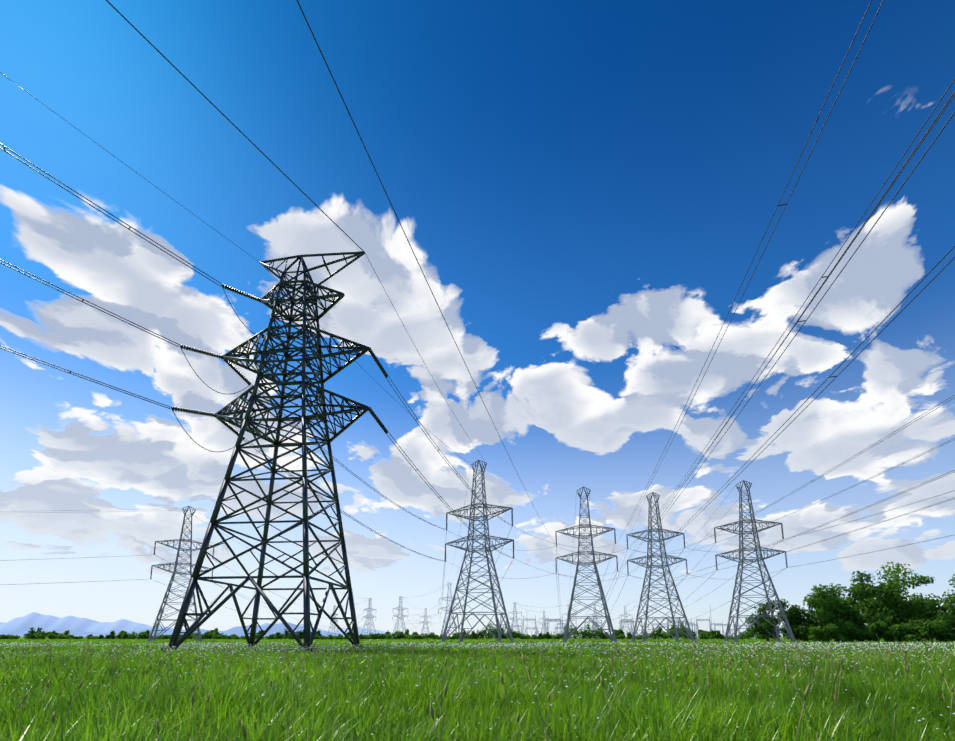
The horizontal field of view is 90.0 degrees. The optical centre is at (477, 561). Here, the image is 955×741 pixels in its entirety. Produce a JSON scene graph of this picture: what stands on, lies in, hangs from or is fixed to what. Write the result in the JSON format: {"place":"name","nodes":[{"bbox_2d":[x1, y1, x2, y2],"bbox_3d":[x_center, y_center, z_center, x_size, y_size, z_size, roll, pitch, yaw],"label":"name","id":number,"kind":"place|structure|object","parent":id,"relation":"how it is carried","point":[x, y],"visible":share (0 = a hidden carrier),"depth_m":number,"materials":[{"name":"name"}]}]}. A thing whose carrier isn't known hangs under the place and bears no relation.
{"place":"outdoors","nodes":[
{"label":"outdoors","id":0,"kind":"place"},
{"bbox_2d":[0,622,343,636],"bbox_3d":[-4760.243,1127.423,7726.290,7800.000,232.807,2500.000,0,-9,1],"label":"mountains","id":1,"kind":"structure","parent":0,"point":[274,629],"depth_m":6782.80,"materials":[{"name":"blue stone"}]},
{"bbox_2d":[0,612,392,634],"bbox_3d":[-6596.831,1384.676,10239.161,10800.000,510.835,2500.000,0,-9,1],"label":"mountains","id":2,"kind":"structure","parent":0,"point":[35,620],"depth_m":9297.07,"materials":[{"name":"blue stone"}]},
{"bbox_2d":[0,662,954,740],"bbox_3d":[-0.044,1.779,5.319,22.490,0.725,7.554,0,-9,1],"label":"grass","id":3,"kind":"structure","parent":0,"point":[392,711],"depth_m":5.46,"materials":[{"name":"green plant"}]},
{"bbox_2d":[0,647,954,698],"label":"grass","id":4,"kind":"structure","parent":0,"point":[534,668],"depth_m":14.66,"materials":[{"name":"green plant"}]},
{"bbox_2d":[0,0,954,636],"label":"sky","id":5,"kind":"structure","parent":0,"point":[584,193],"materials":[{"name":"blue"}]},
{"bbox_2d":[0,637,954,684],"bbox_3d":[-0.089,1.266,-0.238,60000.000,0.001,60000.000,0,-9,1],"label":"ground","id":6,"kind":"structure","parent":0,"point":[415,640],"depth_m":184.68,"materials":[{"name":"green plant"}]},
{"bbox_2d":[146,506,211,640],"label":"tower","id":7,"kind":"structure","parent":6,"relation":"on","point":[161,610],"depth_m":156.83,"materials":[{"name":"grey metal"}]},
{"bbox_2d":[150,284,786,625],"bbox_3d":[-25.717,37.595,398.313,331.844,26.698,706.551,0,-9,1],"label":"insulators","id":8,"kind":"object","parent":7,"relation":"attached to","point":[248,382],"visible":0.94,"depth_m":54.56,"materials":[{"name":"grey ceramic"}]},
{"bbox_2d":[160,251,368,651],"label":"tower","id":9,"kind":"structure","parent":6,"relation":"on","point":[247,420],"depth_m":51.86,"materials":[{"name":"metal"}]},
{"bbox_2d":[326,606,338,636],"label":"tower","id":10,"kind":"structure","parent":6,"relation":"on","point":[335,620],"depth_m":606.83,"materials":[{"name":"metal"}]},
{"bbox_2d":[361,598,375,634],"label":"tower","id":11,"kind":"structure","parent":6,"relation":"on","point":[368,610],"depth_m":533.46,"materials":[{"name":"grey metal"}]},
{"bbox_2d":[0,467,785,629],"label":"conductors","id":12,"kind":"object","parent":11,"relation":"attached to","point":[468,570],"visible":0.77,"depth_m":161.58,"materials":[{"name":"metal"}]},
{"bbox_2d":[393,596,407,632],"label":"tower","id":13,"kind":"structure","parent":6,"relation":"on","point":[401,614],"depth_m":478.26,"materials":[{"name":"metal"}]},
{"bbox_2d":[420,608,430,634],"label":"tower","id":14,"kind":"structure","parent":6,"relation":"on","point":[425,623],"depth_m":670.68,"materials":[{"name":"metal"}]},
{"bbox_2d":[439,582,459,634],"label":"tower","id":15,"kind":"structure","parent":6,"relation":"on","point":[447,613],"depth_m":381.80,"materials":[{"name":"grey metal"}]},
{"bbox_2d":[0,638,950,642],"bbox_3d":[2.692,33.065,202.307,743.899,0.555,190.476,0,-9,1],"label":"hedge","id":16,"kind":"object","parent":6,"relation":"on","point":[387,640],"depth_m":175.91,"materials":[{"name":"green plant"}]},
{"bbox_2d":[439,460,513,642],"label":"tower","id":17,"kind":"structure","parent":6,"relation":"on","point":[486,550],"depth_m":121.03,"materials":[{"name":"grey metal"}]},
{"bbox_2d":[0,0,954,573],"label":"conductors","id":18,"kind":"object","parent":17,"relation":"on","point":[456,344],"visible":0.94,"depth_m":40.06,"materials":[{"name":"grey metal"}]},
{"bbox_2d":[0,639,954,740],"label":"grass seed stalks","id":19,"kind":"object","parent":6,"relation":"on","point":[501,678],"depth_m":10.51,"materials":[{"name":"green plant"}]},
{"bbox_2d":[0,641,954,737],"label":"meadow flowers","id":20,"kind":"object","parent":6,"relation":"on","point":[507,645],"visible":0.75,"depth_m":35.90,"materials":[{"name":"white plant"}]},
{"bbox_2d":[508,602,520,632],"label":"tower","id":21,"kind":"structure","parent":6,"relation":"on","point":[516,613],"depth_m":556.72,"materials":[{"name":"metal"}]},
{"bbox_2d":[539,611,548,632],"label":"tower","id":22,"kind":"structure","parent":6,"relation":"on","point":[543,624],"depth_m":742.06,"materials":[{"name":"metal"}]},
{"bbox_2d":[556,487,616,641],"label":"tower","id":23,"kind":"structure","parent":6,"relation":"on","point":[604,607],"depth_m":143.02,"materials":[{"name":"grey metal"}]},
{"bbox_2d":[589,605,601,633],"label":"tower","id":24,"kind":"structure","parent":6,"relation":"on","point":[595,619],"depth_m":425.49,"materials":[{"name":"metal"}]},
{"bbox_2d":[620,606,631,633],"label":"tower","id":25,"kind":"structure","parent":6,"relation":"on","point":[627,629],"depth_m":434.35,"materials":[{"name":"metal"}]},
{"bbox_2d":[491,608,769,638],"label":"substation gantries","id":26,"kind":"object","parent":6,"relation":"on","point":[631,629],"visible":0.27,"depth_m":461.51,"materials":[{"name":"grey metal"}]},
{"bbox_2d":[627,492,696,641],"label":"tower","id":27,"kind":"structure","parent":6,"relation":"on","point":[659,530],"depth_m":144.03,"materials":[{"name":"grey metal"}]},
{"bbox_2d":[715,480,795,641],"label":"tower","id":28,"kind":"structure","parent":6,"relation":"on","point":[742,561],"depth_m":141.85,"materials":[{"name":"grey metal"}]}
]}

